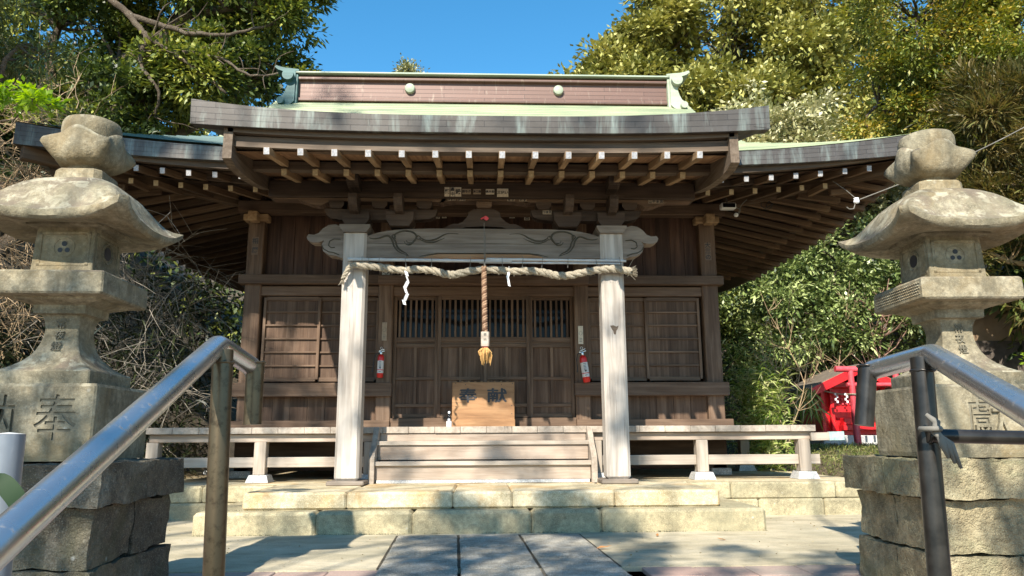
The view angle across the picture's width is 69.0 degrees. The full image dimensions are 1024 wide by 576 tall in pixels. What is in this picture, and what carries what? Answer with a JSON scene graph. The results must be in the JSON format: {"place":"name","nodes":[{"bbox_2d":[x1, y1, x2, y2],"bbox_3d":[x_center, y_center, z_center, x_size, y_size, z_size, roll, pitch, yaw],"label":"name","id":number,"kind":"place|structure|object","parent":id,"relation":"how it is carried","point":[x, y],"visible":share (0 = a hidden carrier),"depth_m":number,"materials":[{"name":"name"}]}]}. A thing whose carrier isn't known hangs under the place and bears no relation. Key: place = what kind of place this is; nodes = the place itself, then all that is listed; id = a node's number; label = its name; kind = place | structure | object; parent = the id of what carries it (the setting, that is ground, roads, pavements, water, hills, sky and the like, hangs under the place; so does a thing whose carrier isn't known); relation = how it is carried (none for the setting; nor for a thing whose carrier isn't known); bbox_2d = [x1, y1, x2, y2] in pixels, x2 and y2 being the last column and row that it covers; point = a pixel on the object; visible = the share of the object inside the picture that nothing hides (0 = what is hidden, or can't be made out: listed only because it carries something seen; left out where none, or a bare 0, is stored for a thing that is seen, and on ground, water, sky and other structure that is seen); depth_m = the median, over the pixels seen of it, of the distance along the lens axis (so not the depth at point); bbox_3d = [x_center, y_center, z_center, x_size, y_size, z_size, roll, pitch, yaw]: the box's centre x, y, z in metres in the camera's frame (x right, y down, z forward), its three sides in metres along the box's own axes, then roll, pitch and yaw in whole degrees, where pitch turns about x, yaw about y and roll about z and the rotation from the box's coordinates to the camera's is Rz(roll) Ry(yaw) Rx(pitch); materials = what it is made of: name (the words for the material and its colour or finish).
{"place":"outdoors","nodes":[
{"label":"outdoors","id":0,"kind":"place"},
{"bbox_2d":[0,154,885,575],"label":"ground","id":1,"kind":"structure","parent":0,"point":[236,378],"depth_m":17.19,"materials":[{"name":"brown soil"}]},
{"bbox_2d":[0,473,24,506],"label":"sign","id":2,"kind":"object","parent":1,"relation":"on","point":[11,491],"visible":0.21,"depth_m":1.09,"materials":[{"name":"green plastic"}]},
{"bbox_2d":[0,315,33,367],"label":"dry grass bank","id":3,"kind":"structure","parent":1,"relation":"on","point":[20,359],"depth_m":9.13,"materials":[{"name":"plant"}]},
{"bbox_2d":[0,74,71,132],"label":"leafy branch","id":4,"kind":"object","parent":1,"relation":"on","point":[31,97],"visible":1,"depth_m":4.49,"materials":[{"name":"green plant"}]},
{"bbox_2d":[0,0,80,95],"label":"needle tree","id":5,"kind":"object","parent":1,"relation":"on","point":[7,58],"visible":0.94,"depth_m":7.96,"materials":[{"name":"green plant"}]},
{"bbox_2d":[0,21,126,363],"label":"dry vine tangle","id":6,"kind":"object","parent":1,"relation":"on","point":[20,168],"visible":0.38,"depth_m":9.00,"materials":[{"name":"brown plant"}]},
{"bbox_2d":[0,25,163,256],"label":"evergreen tree","id":7,"kind":"object","parent":1,"relation":"on","point":[5,137],"visible":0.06,"depth_m":12.64,"materials":[{"name":"green plant"}]},
{"bbox_2d":[0,300,172,457],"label":"undergrowth","id":8,"kind":"object","parent":1,"relation":"on","point":[5,361],"visible":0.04,"depth_m":8.96,"materials":[{"name":"plant"}]},
{"bbox_2d":[0,267,238,479],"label":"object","id":9,"kind":"object","parent":1,"relation":"on","point":[170,359],"visible":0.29,"depth_m":9.71,"materials":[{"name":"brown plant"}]},
{"bbox_2d":[1,195,244,455],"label":"bare twig thicket","id":10,"kind":"object","parent":1,"relation":"on","point":[139,342],"visible":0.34,"depth_m":9.61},
{"bbox_2d":[0,336,266,575],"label":"handrail","id":11,"kind":"object","parent":1,"relation":"on","point":[29,516],"visible":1,"depth_m":1.38,"materials":[{"name":"silver metal"}]},
{"bbox_2d":[0,0,341,236],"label":"evergreen tree","id":12,"kind":"object","parent":1,"relation":"on","point":[173,57],"visible":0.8,"depth_m":13.76,"materials":[{"name":"green plant"}]},
{"bbox_2d":[392,52,429,72],"bbox_3d":[-3.947,-4.492,29.091,1.926,9.900,2.300,-5,-12,24],"label":"tree","id":13,"kind":"object","parent":1,"relation":"on","point":[406,66],"visible":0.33,"depth_m":29.40,"materials":[{"name":"green plant"}]},
{"bbox_2d":[3,5,1023,393],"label":"woods","id":14,"kind":"object","parent":1,"relation":"on","point":[237,311],"visible":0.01,"depth_m":21.44,"materials":[{"name":"green plant"}]},
{"bbox_2d":[184,464,843,485],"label":"platform floor","id":15,"kind":"structure","parent":1,"relation":"on","point":[315,477],"depth_m":9.07,"materials":[{"name":"grey stone"}]},
{"bbox_2d":[13,65,908,485],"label":"shrine hall","id":16,"kind":"structure","parent":15,"relation":"on","point":[313,181],"depth_m":9.14,"materials":[{"name":"brown wood"}]},
{"bbox_2d":[251,237,258,254],"bbox_3d":[-3.335,-0.548,9.673,0.085,0.240,0.002,0,-11,-2],"label":"paper slip","id":17,"kind":"object","parent":16,"relation":"attached to","point":[255,244],"visible":1,"depth_m":9.67,"materials":[{"name":"black"}]},
{"bbox_2d":[372,347,384,377],"bbox_3d":[-1.685,0.935,9.381,0.161,0.391,0.083,0,-11,-2],"label":"fire extinguisher","id":18,"kind":"object","parent":16,"relation":"attached to","point":[380,365],"visible":1,"depth_m":9.35,"materials":[{"name":"red paint"}]},
{"bbox_2d":[382,322,386,340],"bbox_3d":[-1.628,0.555,9.509,0.064,0.235,0.006,0,-11,-2],"label":"notice strip","id":19,"kind":"object","parent":16,"relation":"attached to","point":[384,331],"visible":1,"depth_m":9.51,"materials":[{"name":"paper"}]},
{"bbox_2d":[391,296,437,417],"bbox_3d":[-1.241,0.812,9.596,0.575,1.700,0.058,0,-11,-2],"label":"door","id":20,"kind":"structure","parent":16,"relation":"in","point":[415,332],"depth_m":9.58,"materials":[{"name":"brown wood"}]},
{"bbox_2d":[444,187,449,196],"bbox_3d":[-0.718,-1.063,8.234,0.055,0.108,0.002,0,-11,-2],"label":"paper slip","id":21,"kind":"object","parent":16,"relation":"attached to","point":[447,191],"visible":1,"depth_m":8.23,"materials":[{"name":"beige paper"}]},
{"bbox_2d":[446,411,451,426],"bbox_3d":[-0.733,1.526,8.677,0.062,0.180,0.064,0,-11,-2],"label":"sake bottle","id":22,"kind":"object","parent":16,"relation":"on","point":[449,422],"visible":1,"depth_m":8.65,"materials":[{"name":"white ceramic"}]},
{"bbox_2d":[450,187,454,196],"bbox_3d":[-0.657,-1.063,8.237,0.046,0.108,0.002,0,-11,-2],"label":"paper slip","id":23,"kind":"object","parent":16,"relation":"attached to","point":[452,192],"visible":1,"depth_m":8.23,"materials":[{"name":"beige paper"}]},
{"bbox_2d":[455,187,460,196],"bbox_3d":[-0.595,-1.063,8.239,0.068,0.108,0.002,0,-11,-2],"label":"paper slip","id":24,"kind":"object","parent":16,"relation":"attached to","point":[457,191],"visible":1,"depth_m":8.24,"materials":[{"name":"beige paper"}]},
{"bbox_2d":[437,286,483,417],"bbox_3d":[-0.658,0.806,9.579,0.590,1.700,0.058,0,-11,-2],"label":"door","id":25,"kind":"structure","parent":16,"relation":"in","point":[459,317],"depth_m":9.58,"materials":[{"name":"brown wood"}]},
{"bbox_2d":[462,189,470,193],"bbox_3d":[-0.504,-1.067,8.243,0.096,0.062,0.002,0,-11,-2],"label":"paper slip","id":26,"kind":"object","parent":16,"relation":"attached to","point":[466,191],"visible":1,"depth_m":8.24,"materials":[{"name":"beige paper"}]},
{"bbox_2d":[473,189,480,193],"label":"paper slip","id":27,"kind":"object","parent":16,"relation":"attached to","point":[476,191],"visible":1,"depth_m":8.25,"materials":[{"name":"beige paper"}]},
{"bbox_2d":[452,381,514,426],"bbox_3d":[-0.355,1.443,9.249,0.778,0.562,0.202,0,-11,-2],"label":"offering box","id":28,"kind":"object","parent":16,"relation":"on","point":[482,403],"visible":1,"depth_m":9.16,"materials":[{"name":"orange wood"}]},
{"bbox_2d":[478,232,491,364],"bbox_3d":[-0.285,0.047,7.897,0.147,1.556,0.147,5,-12,-24],"label":"bell rope","id":29,"kind":"object","parent":16,"relation":"hanging from","point":[485,352],"visible":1,"depth_m":7.82,"materials":[{"name":"brown fabric"}]},
{"bbox_2d":[348,258,625,264],"bbox_3d":[-0.260,-0.292,8.048,3.005,0.066,0.049,0,-11,-2],"label":"bamboo pole","id":30,"kind":"object","parent":16,"relation":"attached to","point":[515,260],"visible":1,"depth_m":8.04,"materials":[{"name":"wood"}]},
{"bbox_2d":[339,256,637,284],"bbox_3d":[-0.242,-0.187,7.999,3.203,0.331,0.129,0,-11,-2],"label":"straw rope","id":31,"kind":"object","parent":30,"relation":"hanging from","point":[513,271],"visible":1,"depth_m":7.99,"materials":[{"name":"beige fabric"}]},
{"bbox_2d":[402,271,408,304],"bbox_3d":[-1.128,-0.031,7.919,0.075,0.434,0.039,0,-11,-2],"label":"paper streamer","id":32,"kind":"object","parent":31,"relation":"hanging from","point":[406,292],"visible":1,"depth_m":7.91,"materials":[{"name":"white paper"}]},
{"bbox_2d":[506,272,510,286],"bbox_3d":[-0.040,-0.124,7.979,0.047,0.220,0.018,0,-11,-2],"label":"paper streamer","id":33,"kind":"object","parent":31,"relation":"hanging from","point":[507,276],"visible":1,"depth_m":7.97,"materials":[{"name":"white paper"}]},
{"bbox_2d":[486,189,493,193],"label":"paper slip","id":34,"kind":"object","parent":16,"relation":"attached to","point":[489,191],"visible":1,"depth_m":8.25,"materials":[{"name":"beige paper"}]},
{"bbox_2d":[497,189,507,196],"bbox_3d":[-0.103,-1.056,8.256,0.125,0.095,0.002,0,-11,-2],"label":"paper slip","id":35,"kind":"object","parent":16,"relation":"attached to","point":[502,192],"visible":1,"depth_m":8.26,"materials":[{"name":"beige paper"}]},
{"bbox_2d":[484,286,529,417],"bbox_3d":[-0.068,0.807,9.601,0.590,1.700,0.058,0,-11,-2],"label":"door","id":36,"kind":"structure","parent":16,"relation":"in","point":[508,316],"depth_m":9.60,"materials":[{"name":"brown wood"}]},
{"bbox_2d":[543,210,551,213],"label":"paper slip","id":37,"kind":"object","parent":16,"relation":"attached to","point":[547,211],"visible":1,"depth_m":8.28,"materials":[{"name":"beige paper"}]},
{"bbox_2d":[529,297,574,417],"bbox_3d":[0.512,0.817,9.662,0.575,1.700,0.058,0,-11,-2],"label":"door","id":38,"kind":"structure","parent":16,"relation":"in","point":[550,318],"depth_m":9.64,"materials":[{"name":"brown wood"}]},
{"bbox_2d":[578,326,582,343],"bbox_3d":[0.884,0.605,9.595,0.064,0.235,0.006,0,-11,-2],"label":"notice strip","id":39,"kind":"object","parent":16,"relation":"attached to","point":[580,334],"visible":1,"depth_m":9.59,"materials":[{"name":"paper"}]},
{"bbox_2d":[576,346,589,382],"bbox_3d":[0.900,0.969,9.432,0.175,0.458,0.098,0,-11,-2],"label":"fire extinguisher","id":40,"kind":"object","parent":16,"relation":"attached to","point":[584,369],"visible":1,"depth_m":9.39,"materials":[{"name":"red paint"}]},
{"bbox_2d":[648,200,662,203],"bbox_3d":[1.609,-0.967,8.341,0.170,0.042,0.002,0,-11,-2],"label":"paper slip","id":41,"kind":"object","parent":16,"relation":"attached to","point":[656,201],"visible":1,"depth_m":8.34,"materials":[{"name":"beige paper"}]},
{"bbox_2d":[704,242,711,259],"bbox_3d":[2.601,-0.487,9.887,0.085,0.244,0.002,0,-11,-2],"label":"paper slip","id":42,"kind":"object","parent":16,"relation":"attached to","point":[707,245],"visible":1,"depth_m":9.89,"materials":[{"name":"black"}]},
{"bbox_2d":[719,198,746,216],"bbox_3d":[2.848,-1.036,9.527,0.364,0.267,0.108,0,-11,-2],"label":"floodlight","id":43,"kind":"object","parent":16,"relation":"attached to","point":[727,206],"visible":1,"depth_m":9.48,"materials":[{"name":"white plastic"}]},
{"bbox_2d":[761,201,773,209],"bbox_3d":[3.317,-1.076,9.703,0.171,0.131,0.065,0,-11,-2],"label":"cable coil","id":44,"kind":"object","parent":16,"relation":"hanging from","point":[768,206],"visible":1,"depth_m":9.68,"materials":[{"name":"black rubber"}]},
{"bbox_2d":[809,431,844,440],"bbox_3d":[3.584,1.684,8.476,0.373,0.102,0.060,-1,-11,2],"label":"capped plank","id":45,"kind":"object","parent":16,"relation":"attached to","point":[818,436],"visible":1,"depth_m":8.45,"materials":[{"name":"white wood"}]},
{"bbox_2d":[833,181,858,209],"bbox_3d":[3.837,-1.084,8.589,0.127,0.413,0.286,11,-16,-43],"label":"cable insulator","id":46,"kind":"object","parent":16,"relation":"attached to","point":[856,200],"visible":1,"depth_m":8.50,"materials":[{"name":"white ceramic"}]},
{"bbox_2d":[859,127,1023,199],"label":"overhead cable","id":47,"kind":"object","parent":46,"relation":"attached to","point":[975,151],"visible":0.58,"depth_m":8.21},
{"bbox_2d":[547,0,927,354],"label":"evergreen tree","id":48,"kind":"object","parent":1,"relation":"on","point":[800,44],"visible":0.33,"depth_m":24.38,"materials":[{"name":"green plant"}]},
{"bbox_2d":[721,330,797,453],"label":"bamboo grass","id":49,"kind":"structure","parent":1,"relation":"on","point":[738,360],"depth_m":12.32,"materials":[{"name":"green plant"}]},
{"bbox_2d":[725,362,802,470],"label":"bamboo grass","id":50,"kind":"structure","parent":1,"relation":"on","point":[760,416],"depth_m":10.53,"materials":[{"name":"green plant"}]},
{"bbox_2d":[725,283,824,464],"bbox_3d":[4.042,1.229,10.832,1.421,2.640,1.200,3,-12,-16],"label":"bare shrub","id":51,"kind":"object","parent":1,"relation":"on","point":[775,368],"visible":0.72,"depth_m":10.87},
{"bbox_2d":[718,239,841,399],"bbox_3d":[5.465,0.951,18.961,6.598,5.592,3.951,5,-12,-24],"label":"broadleaf shrub","id":52,"kind":"object","parent":1,"relation":"on","point":[723,330],"visible":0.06,"depth_m":17.45,"materials":[{"name":"green plant"}]},
{"bbox_2d":[709,78,909,386],"bbox_3d":[7.123,-1.638,18.608,6.588,8.173,3.980,0,-11,-2],"label":"evergreen tree","id":53,"kind":"object","parent":1,"relation":"on","point":[787,125],"visible":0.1,"depth_m":18.28,"materials":[{"name":"green plant"}]},
{"bbox_2d":[760,282,858,383],"bbox_3d":[5.822,1.456,14.156,1.978,3.278,1.206,0,-11,-2],"label":"bare tree","id":54,"kind":"object","parent":1,"relation":"on","point":[817,354],"visible":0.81,"depth_m":14.28,"materials":[{"name":"brown plant"}]},
{"bbox_2d":[784,388,835,431],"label":"fern leaves","id":55,"kind":"object","parent":1,"relation":"on","point":[812,409],"visible":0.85,"depth_m":12.87,"materials":[{"name":"green plant"}]},
{"bbox_2d":[756,441,878,476],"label":"grass","id":56,"kind":"structure","parent":1,"relation":"on","point":[854,445],"depth_m":11.27,"materials":[{"name":"green plant"}]},
{"bbox_2d":[718,210,925,393],"bbox_3d":[6.586,0.639,15.464,5.103,4.807,3.143,-4,-12,20],"label":"broadleaf shrub","id":57,"kind":"object","parent":1,"relation":"on","point":[820,297],"visible":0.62,"depth_m":15.26,"materials":[{"name":"green plant"}]},
{"bbox_2d":[781,364,891,446],"bbox_3d":[6.133,2.216,13.726,1.840,1.510,1.390,0,-11,-2],"label":"red shrine","id":58,"kind":"object","parent":1,"relation":"on","point":[833,392],"visible":0.48,"depth_m":13.38,"materials":[{"name":"paint"}]},
{"bbox_2d":[834,406,851,417],"bbox_3d":[5.972,2.245,13.459,0.360,0.210,0.030,0,-11,-2],"label":"offering box","id":59,"kind":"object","parent":58,"relation":"in","point":[840,411],"depth_m":13.44,"materials":[{"name":"red paint"}]},
{"bbox_2d":[834,366,898,444],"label":"red gate","id":60,"kind":"structure","parent":1,"relation":"on","point":[851,384],"depth_m":12.61,"materials":[{"name":"paint"}]},
{"bbox_2d":[829,279,909,376],"bbox_3d":[6.931,1.422,14.373,1.492,3.420,1.585,-5,-12,23],"label":"bare tree","id":61,"kind":"object","parent":1,"relation":"on","point":[882,332],"visible":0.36,"depth_m":14.43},
{"bbox_2d":[844,316,919,377],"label":"shrub","id":62,"kind":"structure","parent":1,"relation":"on","point":[894,343],"depth_m":17.01,"materials":[{"name":"green plant"}]},
{"bbox_2d":[828,0,1023,172],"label":"evergreen tree","id":63,"kind":"object","parent":1,"relation":"on","point":[948,33],"visible":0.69,"depth_m":14.16,"materials":[{"name":"green plant"}]},
{"bbox_2d":[853,261,1023,370],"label":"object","id":64,"kind":"structure","parent":1,"relation":"on","point":[989,332],"depth_m":16.92,"materials":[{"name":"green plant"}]},
{"bbox_2d":[903,47,1023,331],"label":"conifer tree","id":65,"kind":"object","parent":1,"relation":"on","point":[998,166],"visible":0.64,"depth_m":12.40,"materials":[{"name":"green plant"}]},
{"bbox_2d":[375,534,631,575],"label":"stone path","id":66,"kind":"structure","parent":0,"point":[510,555],"depth_m":5.11,"materials":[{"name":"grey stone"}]},
{"bbox_2d":[168,565,860,575],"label":"pink paving","id":67,"kind":"structure","parent":0,"point":[824,570],"depth_m":4.62,"materials":[{"name":"stone"}]},
{"bbox_2d":[12,457,185,575],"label":"lantern base","id":68,"kind":"object","parent":67,"relation":"on","point":[112,518],"visible":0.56,"depth_m":3.52,"materials":[{"name":"stone"}]},
{"bbox_2d":[0,114,182,461],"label":"stone lantern","id":69,"kind":"object","parent":68,"relation":"on","point":[81,220],"visible":0.98,"depth_m":3.82,"materials":[{"name":"grey stone"}]},
{"bbox_2d":[843,454,1023,575],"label":"lantern base","id":70,"kind":"object","parent":67,"relation":"on","point":[984,498],"visible":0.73,"depth_m":3.73,"materials":[{"name":"stone"}]},
{"bbox_2d":[838,129,1023,457],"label":"stone lantern","id":71,"kind":"object","parent":70,"relation":"on","point":[937,229],"visible":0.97,"depth_m":4.24,"materials":[{"name":"grey stone"}]},
{"bbox_2d":[163,514,867,573],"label":"plaza paving","id":72,"kind":"structure","parent":0,"point":[786,538],"depth_m":5.60,"materials":[{"name":"grey stone"}]},
{"bbox_2d":[192,497,766,535],"bbox_3d":[-0.275,2.199,7.178,4.996,0.243,1.450,0,-11,-2],"label":"porch lower step","id":73,"kind":"object","parent":72,"relation":"on","point":[728,515],"visible":0.54,"depth_m":6.49,"materials":[{"name":"stone"}]},
{"bbox_2d":[242,481,719,510],"bbox_3d":[-0.277,2.036,7.354,4.286,0.152,1.370,0,-11,-2],"label":"porch upper step","id":74,"kind":"object","parent":73,"relation":"on","point":[320,496],"visible":0.94,"depth_m":6.72,"materials":[{"name":"yellow stone"}]},
{"bbox_2d":[193,505,765,536],"bbox_3d":[-0.256,2.047,6.547,4.991,0.220,0.226,0,-11,-2],"label":"moss","id":75,"kind":"object","parent":72,"relation":"on","point":[499,533],"visible":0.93,"depth_m":6.49,"materials":[{"name":"green plant"}]},
{"bbox_2d":[169,498,861,520],"bbox_3d":[-0.307,2.376,7.994,8.496,0.216,0.580,0,-11,-2],"label":"platform lower course","id":76,"kind":"object","parent":72,"relation":"on","point":[769,506],"visible":0.19,"depth_m":7.84,"materials":[{"name":"stone"}]},
{"bbox_2d":[171,481,860,503],"bbox_3d":[-0.314,2.221,8.193,8.396,0.177,0.850,0,-11,-2],"label":"platform upper course","id":77,"kind":"object","parent":76,"relation":"on","point":[726,490],"visible":0.41,"depth_m":7.89,"materials":[{"name":"stone"}]},
{"bbox_2d":[9,0,1023,135],"label":"sky","id":78,"kind":"structure","parent":0,"point":[447,36],"materials":[{"name":"blue"}]},
{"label":"approach stairs","id":79,"kind":"structure","parent":0,"visible":0},
{"bbox_2d":[0,432,25,575],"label":"pipe post","id":80,"kind":"object","parent":79,"relation":"on","point":[12,448],"visible":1,"depth_m":1.22,"materials":[{"name":"white plastic"}]},
{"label":"paving bed","id":81,"kind":"structure","parent":0,"visible":0},
{"bbox_2d":[854,344,1023,575],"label":"handrail","id":82,"kind":"object","parent":81,"relation":"on","point":[922,364],"visible":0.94,"depth_m":1.55,"materials":[{"name":"silver metal"}]},
{"bbox_2d":[918,413,962,468],"bbox_3d":[0.884,0.317,1.547,0.073,0.114,0.051,0,-11,-2],"label":"knotted cloth","id":83,"kind":"object","parent":82,"relation":"attached to","point":[947,446],"visible":1,"depth_m":1.53,"materials":[{"name":"white fabric"}]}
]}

